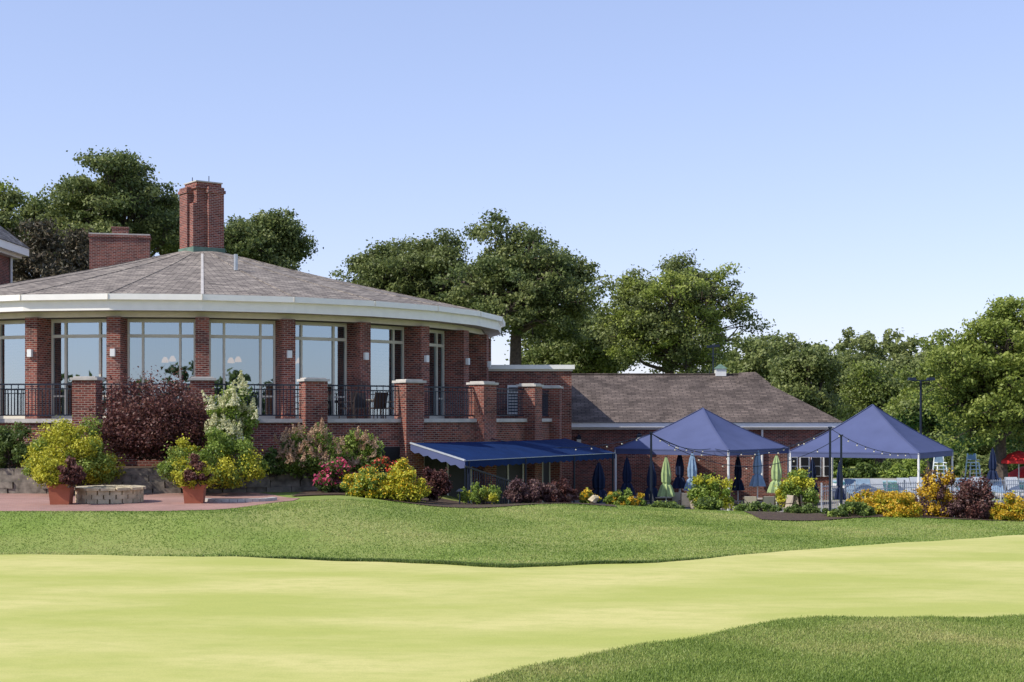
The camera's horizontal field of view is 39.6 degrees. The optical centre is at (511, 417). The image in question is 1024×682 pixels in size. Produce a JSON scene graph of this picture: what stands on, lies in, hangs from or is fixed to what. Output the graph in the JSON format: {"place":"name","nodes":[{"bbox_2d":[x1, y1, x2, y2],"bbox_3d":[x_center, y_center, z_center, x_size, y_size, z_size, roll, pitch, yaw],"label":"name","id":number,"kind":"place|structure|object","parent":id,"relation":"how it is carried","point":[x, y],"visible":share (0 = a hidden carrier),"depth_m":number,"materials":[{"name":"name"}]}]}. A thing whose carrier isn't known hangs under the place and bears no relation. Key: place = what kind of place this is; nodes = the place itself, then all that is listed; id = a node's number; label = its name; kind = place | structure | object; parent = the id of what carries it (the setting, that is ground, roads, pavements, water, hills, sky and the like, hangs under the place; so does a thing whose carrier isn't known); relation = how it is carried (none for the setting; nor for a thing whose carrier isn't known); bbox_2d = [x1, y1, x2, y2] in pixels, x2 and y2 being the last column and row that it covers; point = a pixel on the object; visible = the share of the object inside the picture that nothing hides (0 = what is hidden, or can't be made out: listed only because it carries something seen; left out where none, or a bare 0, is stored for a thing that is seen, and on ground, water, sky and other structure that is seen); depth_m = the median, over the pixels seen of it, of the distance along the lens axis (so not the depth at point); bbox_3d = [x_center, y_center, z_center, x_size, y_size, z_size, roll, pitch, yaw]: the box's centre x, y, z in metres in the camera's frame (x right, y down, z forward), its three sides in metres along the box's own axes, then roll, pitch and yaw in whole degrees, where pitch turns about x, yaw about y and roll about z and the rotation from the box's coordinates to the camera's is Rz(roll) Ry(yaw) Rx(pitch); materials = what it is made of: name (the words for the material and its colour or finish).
{"place":"outdoors","nodes":[
{"label":"outdoors","id":0,"kind":"place"},
{"bbox_2d":[0,492,298,510],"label":"brick patio","id":1,"kind":"structure","parent":0,"point":[41,501],"depth_m":37.95,"materials":[{"name":"brick"}]},
{"bbox_2d":[47,483,73,504],"bbox_3d":[-11.944,2.010,37.700,0.620,0.550,0.620,0,0,-6],"label":"terracotta planter","id":2,"kind":"object","parent":1,"relation":"on","point":[60,494],"visible":0.71,"depth_m":37.44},
{"bbox_2d":[31,455,68,487],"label":"chartreuse potted plant","id":3,"kind":"object","parent":2,"relation":"in","point":[43,476],"visible":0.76,"depth_m":37.38,"materials":[{"name":"yellow plant"}]},
{"bbox_2d":[57,456,86,487],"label":"burgundy potted plant","id":4,"kind":"object","parent":2,"relation":"in","point":[74,476],"visible":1,"depth_m":37.16,"materials":[{"name":"purple plant"}]},
{"bbox_2d":[74,485,145,503],"bbox_3d":[-10.917,2.076,38.600,1.880,0.412,1.915,0,0,0],"label":"stone fire pit","id":5,"kind":"object","parent":1,"relation":"on","point":[104,494],"visible":0.98,"depth_m":37.88,"materials":[{"name":"stone"}]},
{"bbox_2d":[181,483,207,502],"bbox_3d":[-8.524,2.020,38.200,0.620,0.530,0.620,0,0,-6],"label":"terracotta planter","id":6,"kind":"object","parent":1,"relation":"on","point":[197,494],"visible":0.71,"depth_m":37.94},
{"bbox_2d":[170,460,216,488],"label":"chartreuse potted plant","id":7,"kind":"object","parent":6,"relation":"in","point":[179,478],"visible":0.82,"depth_m":37.86,"materials":[{"name":"yellow plant"}]},
{"bbox_2d":[182,453,213,486],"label":"burgundy potted plant","id":8,"kind":"object","parent":6,"relation":"in","point":[196,464],"visible":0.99,"depth_m":37.75,"materials":[{"name":"purple plant"}]},
{"bbox_2d":[205,497,276,501],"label":"curved stone kerb","id":9,"kind":"structure","parent":1,"relation":"on","point":[239,499],"depth_m":38.71,"materials":[{"name":"stone"}]},
{"bbox_2d":[0,463,1023,681],"bbox_3d":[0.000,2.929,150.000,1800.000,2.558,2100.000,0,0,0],"label":"lawn ground","id":10,"kind":"structure","parent":0,"point":[32,530],"depth_m":33.39,"materials":[{"name":"green plant"}]},
{"bbox_2d":[0,176,34,241],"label":"maple tree","id":11,"kind":"object","parent":10,"relation":"on","point":[10,199],"visible":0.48,"depth_m":79.39,"materials":[{"name":"green plant"}]},
{"bbox_2d":[10,195,75,265],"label":"oak tree","id":12,"kind":"object","parent":10,"relation":"on","point":[31,211],"visible":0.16,"depth_m":88.97,"materials":[{"name":"green plant"}]},
{"bbox_2d":[11,214,84,281],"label":"pine tree","id":13,"kind":"object","parent":10,"relation":"on","point":[39,261],"visible":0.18,"depth_m":75.41,"materials":[{"name":"green plant"}]},
{"bbox_2d":[55,224,101,270],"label":"pine tree","id":14,"kind":"object","parent":10,"relation":"on","point":[79,243],"visible":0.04,"depth_m":78.40,"materials":[{"name":"green plant"}]},
{"bbox_2d":[17,466,156,467],"bbox_3d":[-15.295,2.025,45.694,18.391,0.950,4.595,0,0,8],"label":"raised planting bed","id":15,"kind":"object","parent":10,"relation":"on","point":[125,466],"visible":0.16,"depth_m":45.45,"materials":[{"name":"stone"}]},
{"bbox_2d":[0,421,35,467],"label":"green shrub","id":16,"kind":"object","parent":15,"relation":"on","point":[11,451],"visible":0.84,"depth_m":43.44,"materials":[{"name":"green plant"}]},
{"bbox_2d":[16,412,128,485],"bbox_3d":[-13.045,0.916,42.397,3.167,2.217,2.713,0,0,0],"label":"golden spirea shrub","id":17,"kind":"object","parent":15,"relation":"on","point":[99,468],"visible":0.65,"depth_m":41.89,"materials":[{"name":"yellow plant"}]},
{"bbox_2d":[84,364,211,460],"bbox_3d":[-10.977,-0.246,43.797,4.114,3.140,3.409,0,0,0],"label":"burgundy ninebark shrub","id":18,"kind":"object","parent":15,"relation":"on","point":[140,433],"visible":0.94,"depth_m":43.18,"materials":[{"name":"red plant"}]},
{"bbox_2d":[153,426,270,489],"bbox_3d":[-8.918,1.154,42.203,3.496,1.958,2.883,0,0,0],"label":"golden spirea shrub","id":19,"kind":"object","parent":15,"relation":"on","point":[231,474],"visible":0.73,"depth_m":41.90,"materials":[{"name":"yellow plant"}]},
{"bbox_2d":[201,370,260,453],"bbox_3d":[-8.554,-0.167,43.182,1.939,2.544,1.668,0,0,0],"label":"panicle hydrangea shrub","id":20,"kind":"object","parent":15,"relation":"on","point":[244,422],"visible":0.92,"depth_m":42.95,"materials":[{"name":"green plant"}]},
{"bbox_2d":[263,446,287,476],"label":"green shrub","id":21,"kind":"object","parent":15,"relation":"on","point":[269,457],"visible":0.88,"depth_m":43.66,"materials":[{"name":"green plant"}]},
{"bbox_2d":[271,418,341,478],"bbox_3d":[-6.387,0.942,43.993,2.328,1.916,2.037,0,0,0],"label":"faded hydrangea shrub","id":22,"kind":"object","parent":15,"relation":"on","point":[298,449],"visible":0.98,"depth_m":43.75,"materials":[{"name":"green plant"}]},
{"bbox_2d":[31,145,180,256],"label":"oak tree","id":23,"kind":"object","parent":10,"relation":"on","point":[119,191],"visible":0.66,"depth_m":84.04,"materials":[{"name":"green plant"}]},
{"bbox_2d":[0,468,323,493],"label":"stone retaining wall","id":24,"kind":"structure","parent":10,"relation":"on","point":[151,480],"depth_m":43.12,"materials":[{"name":"stone"}]},
{"bbox_2d":[224,206,323,273],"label":"oak tree","id":25,"kind":"object","parent":10,"relation":"on","point":[274,238],"visible":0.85,"depth_m":86.72,"materials":[{"name":"green plant"}]},
{"bbox_2d":[328,234,446,300],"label":"linden tree","id":26,"kind":"object","parent":10,"relation":"on","point":[366,267],"visible":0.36,"depth_m":95.94,"materials":[{"name":"green plant"}]},
{"bbox_2d":[0,177,841,503],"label":"brick clubhouse","id":27,"kind":"structure","parent":10,"relation":"on","point":[296,347],"depth_m":51.38},
{"bbox_2d":[1,322,441,414],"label":"window glass","id":28,"kind":"structure","parent":27,"relation":"in","point":[82,353],"depth_m":49.94,"materials":[{"name":"glass"}]},
{"bbox_2d":[0,319,443,418],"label":"window frames","id":29,"kind":"structure","parent":27,"relation":"in","point":[65,321],"depth_m":50.01,"materials":[{"name":"metal"}]},
{"bbox_2d":[350,392,369,418],"bbox_3d":[-5.301,-0.401,49.652,0.557,1.004,0.628,0,0,-20],"label":"patio chair","id":30,"kind":"object","parent":27,"relation":"on","point":[355,403],"visible":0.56,"depth_m":49.82,"materials":[{"name":"brown metal"}]},
{"bbox_2d":[365,392,387,418],"bbox_3d":[-4.723,-0.401,49.558,0.558,1.004,0.627,0,0,-42],"label":"patio chair","id":31,"kind":"object","parent":27,"relation":"on","point":[379,398],"visible":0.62,"depth_m":49.38,"materials":[{"name":"brown metal"}]},
{"bbox_2d":[373,228,473,305],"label":"linden tree","id":32,"kind":"object","parent":10,"relation":"on","point":[443,253],"visible":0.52,"depth_m":94.33,"materials":[{"name":"green plant"}]},
{"bbox_2d":[292,490,616,507],"bbox_3d":[-1.600,2.628,43.800,9.600,0.758,6.400,0,0,0],"label":"mulch bed","id":33,"kind":"object","parent":10,"relation":"on","point":[442,502],"visible":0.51,"depth_m":42.48,"materials":[{"name":"soil"}]},
{"bbox_2d":[311,456,358,492],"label":"pink rose bush","id":34,"kind":"object","parent":33,"relation":"on","point":[328,479],"visible":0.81,"depth_m":43.07,"materials":[{"name":"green plant"}]},
{"bbox_2d":[333,426,385,473],"bbox_3d":[-4.964,1.035,45.140,1.954,1.566,1.613,0,0,0],"label":"faded hydrangea shrub","id":35,"kind":"object","parent":33,"relation":"on","point":[371,448],"visible":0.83,"depth_m":44.90,"materials":[{"name":"green plant"}]},
{"bbox_2d":[340,466,388,498],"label":"coreopsis clump","id":36,"kind":"object","parent":33,"relation":"on","point":[364,482],"visible":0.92,"depth_m":41.68,"materials":[{"name":"yellow plant"}]},
{"bbox_2d":[362,454,396,484],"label":"red flower clump","id":37,"kind":"object","parent":33,"relation":"on","point":[378,463],"visible":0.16,"depth_m":43.15,"materials":[{"name":"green plant"}]},
{"bbox_2d":[376,457,431,501],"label":"coreopsis clump","id":38,"kind":"object","parent":33,"relation":"on","point":[401,485],"visible":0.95,"depth_m":41.71,"materials":[{"name":"yellow plant"}]},
{"bbox_2d":[421,466,452,500],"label":"plum barberry shrub","id":39,"kind":"object","parent":33,"relation":"on","point":[439,483],"visible":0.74,"depth_m":43.34,"materials":[{"name":"purple plant"}]},
{"bbox_2d":[457,479,501,503],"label":"green mound plant","id":40,"kind":"object","parent":33,"relation":"on","point":[482,494],"visible":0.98,"depth_m":43.45,"materials":[{"name":"green plant"}]},
{"bbox_2d":[502,478,546,503],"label":"plum barberry shrub","id":41,"kind":"object","parent":33,"relation":"on","point":[517,491],"visible":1,"depth_m":44.24,"materials":[{"name":"purple plant"}]},
{"bbox_2d":[539,477,577,502],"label":"plum barberry shrub","id":42,"kind":"object","parent":33,"relation":"on","point":[552,494],"visible":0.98,"depth_m":44.50,"materials":[{"name":"purple plant"}]},
{"bbox_2d":[578,487,602,502],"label":"yellow daisy clump","id":43,"kind":"object","parent":33,"relation":"on","point":[586,494],"visible":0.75,"depth_m":44.69,"materials":[{"name":"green plant"}]},
{"bbox_2d":[116,549,795,567],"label":"collar grass","id":44,"kind":"structure","parent":10,"relation":"on","point":[478,564],"depth_m":29.25,"materials":[{"name":"green plant"}]},
{"bbox_2d":[464,465,516,503],"bbox_3d":[-0.624,2.368,46.150,0.050,1.724,2.918,0,0,37],"label":"stair railing","id":45,"kind":"object","parent":10,"relation":"on","point":[489,474],"visible":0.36,"depth_m":45.88,"materials":[{"name":"black metal"}]},
{"bbox_2d":[0,535,1023,681],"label":"putting green","id":46,"kind":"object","parent":10,"relation":"on","point":[90,618],"visible":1,"depth_m":22.67,"materials":[{"name":"green plant"}]},
{"bbox_2d":[410,438,614,503],"bbox_3d":[0.267,2.550,52.632,3.220,3.430,14.601,0,0,26],"label":"navy awning","id":47,"kind":"object","parent":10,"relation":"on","point":[476,454],"visible":0.91,"depth_m":49.99,"materials":[{"name":"fabric"}]},
{"bbox_2d":[430,207,625,364],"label":"leaning oak tree","id":48,"kind":"object","parent":10,"relation":"on","point":[532,280],"visible":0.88,"depth_m":87.68,"materials":[{"name":"green plant"}]},
{"bbox_2d":[504,309,600,371],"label":"maple tree","id":49,"kind":"object","parent":10,"relation":"on","point":[538,354],"visible":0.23,"depth_m":115.96,"materials":[{"name":"green plant"}]},
{"bbox_2d":[545,307,639,372],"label":"maple tree","id":50,"kind":"object","parent":10,"relation":"on","point":[592,357],"visible":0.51,"depth_m":110.45,"materials":[{"name":"green plant"}]},
{"bbox_2d":[603,487,646,505],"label":"clump","id":51,"kind":"object","parent":10,"relation":"on","point":[619,498],"visible":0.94,"depth_m":46.27,"materials":[{"name":"green plant"}]},
{"bbox_2d":[646,500,685,508],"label":"juniper shrub","id":52,"kind":"object","parent":10,"relation":"on","point":[669,504],"visible":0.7,"depth_m":47.31,"materials":[{"name":"green plant"}]},
{"bbox_2d":[588,249,775,372],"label":"oak tree","id":53,"kind":"object","parent":10,"relation":"on","point":[665,331],"visible":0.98,"depth_m":98.01,"materials":[{"name":"green plant"}]},
{"bbox_2d":[692,494,723,509],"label":"juniper shrub","id":54,"kind":"object","parent":10,"relation":"on","point":[707,503],"visible":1,"depth_m":46.84,"materials":[{"name":"green plant"}]},
{"bbox_2d":[732,501,781,511],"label":"juniper shrub","id":55,"kind":"object","parent":10,"relation":"on","point":[756,505],"visible":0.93,"depth_m":45.85,"materials":[{"name":"green plant"}]},
{"bbox_2d":[764,338,851,419],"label":"maple tree","id":56,"kind":"object","parent":10,"relation":"on","point":[795,373],"visible":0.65,"depth_m":110.63,"materials":[{"name":"green plant"}]},
{"bbox_2d":[828,427,831,510],"bbox_3d":[12.745,2.279,57.000,0.300,3.841,0.300,0,0,0],"label":"string light pole","id":57,"kind":"object","parent":10,"relation":"on","point":[830,506],"visible":0.57,"depth_m":56.96,"materials":[{"name":"black metal"}]},
{"bbox_2d":[652,429,827,458],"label":"string lights","id":58,"kind":"object","parent":57,"relation":"attached to","point":[740,456],"visible":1,"depth_m":57.50,"materials":[{"name":"black metal"}]},
{"bbox_2d":[674,328,1023,458],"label":"distant treeline","id":59,"kind":"object","parent":10,"relation":"on","point":[886,342],"visible":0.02,"depth_m":138.05,"materials":[{"name":"green plant"}]},
{"bbox_2d":[701,327,1023,466],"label":"distant treeline","id":60,"kind":"object","parent":10,"relation":"on","point":[756,350],"visible":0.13,"depth_m":126.55,"materials":[{"name":"green plant"}]},
{"bbox_2d":[833,457,906,477],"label":"boundary hedge","id":61,"kind":"object","parent":10,"relation":"on","point":[866,467],"visible":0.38,"depth_m":99.43,"materials":[{"name":"green plant"}]},
{"bbox_2d":[833,354,917,463],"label":"maple tree","id":62,"kind":"object","parent":10,"relation":"on","point":[870,388],"visible":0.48,"depth_m":102.49,"materials":[{"name":"green plant"}]},
{"bbox_2d":[744,511,1007,520],"bbox_3d":[14.500,3.102,43.150,14.400,0.383,3.700,0,0,0],"label":"mulch bed","id":63,"kind":"object","parent":10,"relation":"on","point":[782,516],"visible":0.52,"depth_m":42.37,"materials":[{"name":"soil"}]},
{"bbox_2d":[783,502,821,513],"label":"clipped hedge","id":64,"kind":"object","parent":63,"relation":"on","point":[808,508],"visible":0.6,"depth_m":44.12,"materials":[{"name":"green plant"}]},
{"bbox_2d":[821,499,875,516],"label":"clipped hedge","id":65,"kind":"object","parent":63,"relation":"on","point":[858,508],"visible":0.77,"depth_m":42.35,"materials":[{"name":"green plant"}]},
{"bbox_2d":[846,488,915,513],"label":"golden coneflower clump","id":66,"kind":"object","parent":63,"relation":"on","point":[879,500],"visible":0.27,"depth_m":43.55,"materials":[{"name":"yellow plant"}]},
{"bbox_2d":[883,490,925,517],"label":"golden coneflower clump","id":67,"kind":"object","parent":63,"relation":"on","point":[897,508],"visible":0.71,"depth_m":41.92,"materials":[{"name":"yellow plant"}]},
{"bbox_2d":[914,466,964,517],"bbox_3d":[12.872,2.316,42.970,1.594,1.837,1.155,0,0,0],"label":"shrub","id":68,"kind":"object","parent":63,"relation":"on","point":[941,495],"visible":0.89,"depth_m":42.81,"materials":[{"name":"yellow plant"}]},
{"bbox_2d":[948,467,1002,518],"bbox_3d":[13.874,2.344,42.586,1.601,1.840,1.445,0,0,17],"label":"plum smokebush","id":69,"kind":"object","parent":63,"relation":"on","point":[970,497],"visible":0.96,"depth_m":42.34,"materials":[{"name":"purple plant"}]},
{"bbox_2d":[984,490,1023,520],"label":"golden coneflower clump","id":70,"kind":"object","parent":63,"relation":"on","point":[1010,508],"visible":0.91,"depth_m":42.08,"materials":[{"name":"yellow plant"}]},
{"bbox_2d":[875,355,966,474],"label":"maple tree","id":71,"kind":"object","parent":10,"relation":"on","point":[902,409],"visible":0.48,"depth_m":87.03,"materials":[{"name":"green plant"}]},
{"bbox_2d":[905,294,1023,492],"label":"maple tree","id":72,"kind":"object","parent":10,"relation":"on","point":[980,380],"visible":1,"depth_m":76.78,"materials":[{"name":"green plant"}]},
{"bbox_2d":[934,450,1023,477],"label":"boundary hedge","id":73,"kind":"object","parent":10,"relation":"on","point":[983,463],"visible":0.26,"depth_m":99.96,"materials":[{"name":"green plant"}]},
{"bbox_2d":[0,0,1023,382],"label":"sky","id":74,"kind":"structure","parent":0,"point":[863,160],"materials":[{"name":"blue"}]},
{"bbox_2d":[460,614,1023,681],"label":"rough grass","id":75,"kind":"structure","parent":0,"point":[1002,632],"depth_m":17.83,"materials":[{"name":"plant"}]},
{"bbox_2d":[572,500,1002,511],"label":"patio paving","id":76,"kind":"structure","parent":0,"point":[826,503],"depth_m":69.32,"materials":[{"name":"stone"}]},
{"bbox_2d":[592,461,607,503],"bbox_3d":[3.646,3.015,60.002,0.956,2.370,0.948,0,0,-26],"label":"closed patio umbrella","id":77,"kind":"object","parent":76,"relation":"on","point":[598,482],"visible":0.78,"depth_m":59.84,"materials":[{"name":"blue fabric"}]},
{"bbox_2d":[620,456,635,494],"bbox_3d":[5.184,2.965,63.998,0.703,2.470,0.710,0,0,23],"label":"closed patio umbrella","id":78,"kind":"object","parent":76,"relation":"on","point":[627,475],"visible":0.77,"depth_m":63.89,"materials":[{"name":"blue fabric"}]},
{"bbox_2d":[649,432,652,503],"bbox_3d":[5.672,2.390,58.000,0.300,3.621,0.300,0,0,0],"label":"string light pole","id":79,"kind":"object","parent":76,"relation":"on","point":[651,467],"visible":0.57,"depth_m":57.96,"materials":[{"name":"black metal"}]},
{"bbox_2d":[655,436,838,469],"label":"string lights","id":80,"kind":"object","parent":79,"relation":"hanging from","point":[743,466],"visible":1,"depth_m":58.24,"materials":[{"name":"black metal"}]},
{"bbox_2d":[645,460,657,499],"bbox_3d":[6.082,3.015,62.002,0.724,2.370,0.697,0,0,27],"label":"closed patio umbrella","id":81,"kind":"object","parent":76,"relation":"on","point":[654,488],"visible":0.5,"depth_m":61.89,"materials":[{"name":"blue fabric"}]},
{"bbox_2d":[657,456,674,502],"bbox_3d":[6.615,2.915,60.994,0.738,2.570,0.714,0,0,22],"label":"closed patio umbrella","id":82,"kind":"object","parent":76,"relation":"on","point":[666,490],"visible":0.92,"depth_m":60.88,"materials":[{"name":"green fabric"}]},
{"bbox_2d":[672,455,685,491],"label":"closed patio umbrella","id":83,"kind":"object","parent":76,"relation":"on","point":[679,482],"visible":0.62,"depth_m":65.89,"materials":[{"name":"blue fabric"}]},
{"bbox_2d":[684,452,696,509],"bbox_3d":[8.123,2.865,64.008,0.744,2.670,0.729,0,0,24],"label":"closed patio umbrella","id":84,"kind":"object","parent":76,"relation":"on","point":[692,469],"visible":0.69,"depth_m":63.89,"materials":[{"name":"blue fabric"}]},
{"bbox_2d":[614,408,789,510],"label":"canopy tent","id":85,"kind":"object","parent":76,"relation":"on","point":[702,428],"visible":0.92,"depth_m":66.70,"materials":[{"name":"blue fabric"}]},
{"bbox_2d":[686,472,735,509],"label":"green shrub","id":86,"kind":"object","parent":76,"relation":"on","point":[702,487],"visible":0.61,"depth_m":57.85,"materials":[{"name":"green plant"}]},
{"bbox_2d":[731,455,744,504],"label":"closed patio umbrella","id":87,"kind":"object","parent":76,"relation":"on","point":[738,485],"visible":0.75,"depth_m":67.89,"materials":[{"name":"blue fabric"}]},
{"bbox_2d":[749,450,765,497],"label":"closed patio umbrella","id":88,"kind":"object","parent":76,"relation":"on","point":[757,479],"visible":0.81,"depth_m":65.87,"materials":[{"name":"blue fabric"}]},
{"bbox_2d":[767,454,783,510],"bbox_3d":[11.905,2.915,63.986,0.818,2.570,0.820,0,0,25],"label":"closed patio umbrella","id":89,"kind":"object","parent":76,"relation":"on","point":[776,473],"visible":0.84,"depth_m":63.87,"materials":[{"name":"green fabric"}]},
{"bbox_2d":[774,467,819,507],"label":"green shrub","id":90,"kind":"object","parent":76,"relation":"on","point":[797,482],"visible":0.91,"depth_m":59.67,"materials":[{"name":"green plant"}]},
{"bbox_2d":[809,457,818,491],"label":"closed patio umbrella","id":91,"kind":"object","parent":76,"relation":"on","point":[812,471],"visible":0.53,"depth_m":69.90,"materials":[{"name":"blue fabric"}]},
{"bbox_2d":[834,460,845,505],"bbox_3d":[14.288,3.015,61.996,0.514,2.370,0.521,0,0,20],"label":"closed patio umbrella","id":92,"kind":"object","parent":76,"relation":"on","point":[837,495],"visible":0.64,"depth_m":61.92,"materials":[{"name":"blue fabric"}]},
{"bbox_2d":[840,435,842,504],"bbox_3d":[13.537,2.446,58.500,0.300,3.508,0.300,0,0,0],"label":"string light pole","id":93,"kind":"object","parent":76,"relation":"on","point":[841,495],"visible":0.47,"depth_m":58.46,"materials":[{"name":"black metal"}]},
{"bbox_2d":[789,404,953,500],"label":"canopy tent","id":94,"kind":"object","parent":76,"relation":"on","point":[872,426],"visible":0.96,"depth_m":66.50,"materials":[{"name":"blue fabric"}]},
{"bbox_2d":[821,477,1023,511],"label":"pool fence","id":95,"kind":"object","parent":76,"relation":"on","point":[1004,484],"visible":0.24,"depth_m":66.11,"materials":[{"name":"metal"}]},
{"bbox_2d":[833,480,1022,494],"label":"swimming pool","id":96,"kind":"structure","parent":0,"point":[891,484],"depth_m":86.90,"materials":[{"name":"liquid"}]},
{"bbox_2d":[833,478,1023,497],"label":"pool deck","id":97,"kind":"structure","parent":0,"point":[834,487],"depth_m":96.03,"materials":[{"name":"concrete"}]},
{"bbox_2d":[894,459,929,489],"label":"green shrub","id":98,"kind":"object","parent":97,"relation":"on","point":[910,465],"visible":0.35,"depth_m":75.73,"materials":[{"name":"green plant"}]},
{"bbox_2d":[907,377,934,467],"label":"flood light post","id":99,"kind":"object","parent":97,"relation":"on","point":[915,379],"visible":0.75,"depth_m":75.94,"materials":[{"name":"black metal"}]},
{"bbox_2d":[964,453,980,478],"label":"lifeguard chair","id":100,"kind":"object","parent":97,"relation":"on","point":[971,457],"visible":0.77,"depth_m":90.27,"materials":[{"name":"blue plastic"}]},
{"bbox_2d":[986,447,998,498],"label":"closed patio umbrella","id":101,"kind":"object","parent":97,"relation":"on","point":[992,474],"visible":0.85,"depth_m":73.88,"materials":[{"name":"blue fabric"}]},
{"bbox_2d":[1001,450,1023,492],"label":"open pool umbrella","id":102,"kind":"object","parent":97,"relation":"on","point":[1016,457],"visible":0.86,"depth_m":77.36,"materials":[{"name":"red fabric"}]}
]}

